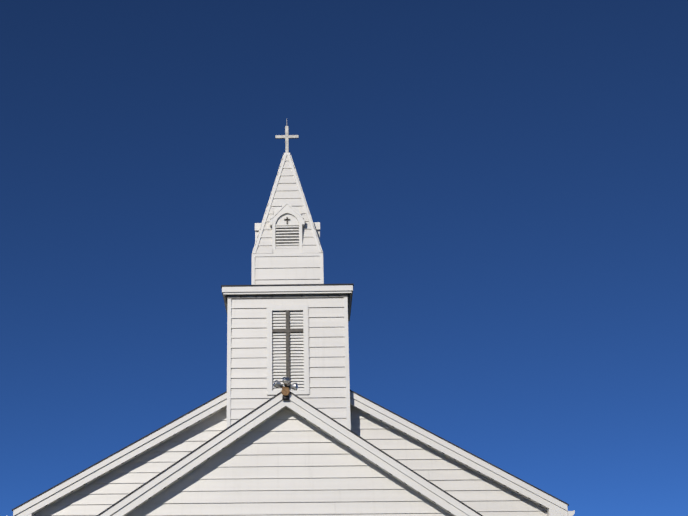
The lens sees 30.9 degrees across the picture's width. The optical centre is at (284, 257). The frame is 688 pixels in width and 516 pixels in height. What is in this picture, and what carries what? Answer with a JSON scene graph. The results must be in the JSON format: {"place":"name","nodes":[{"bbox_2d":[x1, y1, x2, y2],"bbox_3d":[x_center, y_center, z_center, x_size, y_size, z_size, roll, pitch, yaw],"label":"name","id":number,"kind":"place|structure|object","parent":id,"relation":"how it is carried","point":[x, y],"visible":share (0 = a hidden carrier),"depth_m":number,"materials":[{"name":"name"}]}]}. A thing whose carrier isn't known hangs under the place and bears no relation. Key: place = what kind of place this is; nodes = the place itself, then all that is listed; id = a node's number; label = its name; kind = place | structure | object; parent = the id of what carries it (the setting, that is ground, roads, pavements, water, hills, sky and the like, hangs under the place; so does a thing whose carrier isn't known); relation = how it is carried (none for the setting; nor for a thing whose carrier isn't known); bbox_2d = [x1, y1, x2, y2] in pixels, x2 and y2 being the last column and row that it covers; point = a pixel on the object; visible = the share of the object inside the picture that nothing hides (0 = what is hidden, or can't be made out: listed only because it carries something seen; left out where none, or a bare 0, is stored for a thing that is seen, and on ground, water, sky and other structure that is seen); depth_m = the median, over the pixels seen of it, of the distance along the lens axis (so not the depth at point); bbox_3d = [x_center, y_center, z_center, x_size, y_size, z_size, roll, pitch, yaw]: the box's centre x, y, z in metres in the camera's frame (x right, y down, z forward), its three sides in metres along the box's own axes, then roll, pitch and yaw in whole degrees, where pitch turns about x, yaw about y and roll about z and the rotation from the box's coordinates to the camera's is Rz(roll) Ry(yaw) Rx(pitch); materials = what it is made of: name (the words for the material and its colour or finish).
{"place":"outdoors","nodes":[
{"label":"outdoors","id":0,"kind":"place"},
{"bbox_2d":[275,126,298,152],"bbox_3d":[0.061,-2.610,26.659,0.500,0.860,0.044,-1,-19,1],"label":"cross","id":1,"kind":"object","parent":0,"point":[286,136],"visible":0.9,"depth_m":26.63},
{"bbox_2d":[276,227,298,243],"bbox_3d":[0.078,-0.185,25.824,1.262,0.560,1.262,-1,-19,1],"label":"vent","id":2,"kind":"object","parent":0,"point":[287,236],"visible":0.12,"depth_m":25.25,"materials":[{"name":"grey wood"}]},
{"bbox_2d":[127,408,451,515],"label":"gable wall","id":3,"kind":"structure","parent":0,"point":[285,462],"depth_m":20.80,"materials":[{"name":"white wood"}]},
{"bbox_2d":[97,392,482,515],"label":"roof edge","id":4,"kind":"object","parent":3,"relation":"on","point":[304,418],"depth_m":20.66,"materials":[{"name":"white wood"}]},
{"bbox_2d":[34,406,546,515],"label":"siding wall","id":5,"kind":"structure","parent":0,"point":[480,494],"depth_m":23.80,"materials":[{"name":"white wood"}]},
{"bbox_2d":[6,391,574,515],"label":"fascia board","id":6,"kind":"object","parent":5,"relation":"attached to","point":[552,506],"depth_m":23.66,"materials":[{"name":"white wood"}]},
{"bbox_2d":[230,298,346,427],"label":"tower wall","id":7,"kind":"structure","parent":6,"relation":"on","point":[327,394],"depth_m":24.09,"materials":[{"name":"white wood"}]},
{"bbox_2d":[222,285,352,322],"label":"tower cornice","id":8,"kind":"structure","parent":7,"relation":"attached to","point":[301,289],"depth_m":24.41,"materials":[{"name":"white wood"}]},
{"bbox_2d":[221,283,353,314],"bbox_3d":[0.086,0.984,25.422,2.610,0.226,2.206,-1,-19,1],"label":"roof edge","id":9,"kind":"object","parent":8,"relation":"on","point":[289,285],"visible":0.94,"depth_m":24.42,"materials":[{"name":"white wood"}]},
{"bbox_2d":[251,253,323,284],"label":"trim","id":10,"kind":"structure","parent":9,"relation":"on","point":[288,254],"depth_m":25.01,"materials":[{"name":"white wood"}]},
{"bbox_2d":[252,156,321,253],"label":"spire","id":11,"kind":"structure","parent":10,"relation":"on","point":[287,190],"depth_m":25.69,"materials":[{"name":"white wood"}]},
{"bbox_2d":[273,206,301,253],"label":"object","id":12,"kind":"object","parent":11,"relation":"attached to","point":[285,250],"depth_m":25.12,"materials":[{"name":"white wood"}]},
{"bbox_2d":[275,226,298,247],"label":"dormer slats","id":13,"kind":"object","parent":12,"relation":"in","point":[287,235],"visible":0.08,"depth_m":25.23,"materials":[{"name":"white wood"}]},
{"bbox_2d":[255,256,319,284],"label":"siding wall","id":14,"kind":"structure","parent":10,"relation":"in","point":[288,270],"depth_m":24.93,"materials":[{"name":"white wood"}]},
{"bbox_2d":[252,153,322,253],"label":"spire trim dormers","id":15,"kind":"object","parent":10,"relation":"on","point":[290,212],"visible":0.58,"depth_m":25.39,"materials":[{"name":"white wood"}]},
{"bbox_2d":[272,311,303,390],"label":"tower louvre slats","id":16,"kind":"object","parent":7,"relation":"attached to","point":[296,322],"visible":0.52,"depth_m":24.15,"materials":[{"name":"white wood"}]},
{"bbox_2d":[272,310,302,389],"bbox_3d":[0.074,1.793,24.121,0.610,1.609,0.024,-1,-19,1],"label":"cross","id":17,"kind":"object","parent":16,"relation":"attached to","point":[287,330],"visible":0.83,"depth_m":24.21,"materials":[{"name":"white wood"}]},
{"bbox_2d":[272,314,303,390],"bbox_3d":[0.078,1.853,24.297,0.610,1.609,0.259,-1,-19,1],"label":"louvered shutter","id":18,"kind":"object","parent":7,"relation":"attached to","point":[285,356],"visible":0.17,"depth_m":24.18,"materials":[{"name":"grey wood"}]},
{"bbox_2d":[226,297,350,429],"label":"trim boards","id":19,"kind":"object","parent":7,"relation":"attached to","point":[281,308],"depth_m":24.09,"materials":[{"name":"white wood"}]},
{"bbox_2d":[227,294,347,298],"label":"trim","id":20,"kind":"structure","parent":19,"relation":"on","point":[285,296],"depth_m":24.46,"materials":[{"name":"white wood"}]},
{"bbox_2d":[225,293,349,310],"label":"soffit","id":21,"kind":"structure","parent":20,"relation":"on","point":[294,294],"depth_m":24.46,"materials":[{"name":"white wood"}]},
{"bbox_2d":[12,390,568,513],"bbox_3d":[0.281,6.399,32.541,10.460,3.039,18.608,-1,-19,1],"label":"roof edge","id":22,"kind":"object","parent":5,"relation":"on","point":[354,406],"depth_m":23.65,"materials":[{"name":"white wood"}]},
{"bbox_2d":[0,0,687,515],"label":"sky","id":23,"kind":"structure","parent":0,"point":[500,187],"materials":[{"name":"blue"}]},
{"label":"ground","id":24,"kind":"structure","parent":0,"visible":0},
{"bbox_2d":[99,393,479,515],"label":"fascia board","id":25,"kind":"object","parent":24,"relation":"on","point":[196,459],"depth_m":20.69,"materials":[{"name":"white wood"}]},
{"bbox_2d":[273,377,297,399],"bbox_3d":[0.025,2.190,20.936,0.417,0.377,0.198,-1,-19,1],"label":"floodlight cluster","id":26,"kind":"object","parent":25,"relation":"attached to","point":[285,390],"visible":0.98,"depth_m":20.94,"materials":[{"name":"silver metal"}]}
]}

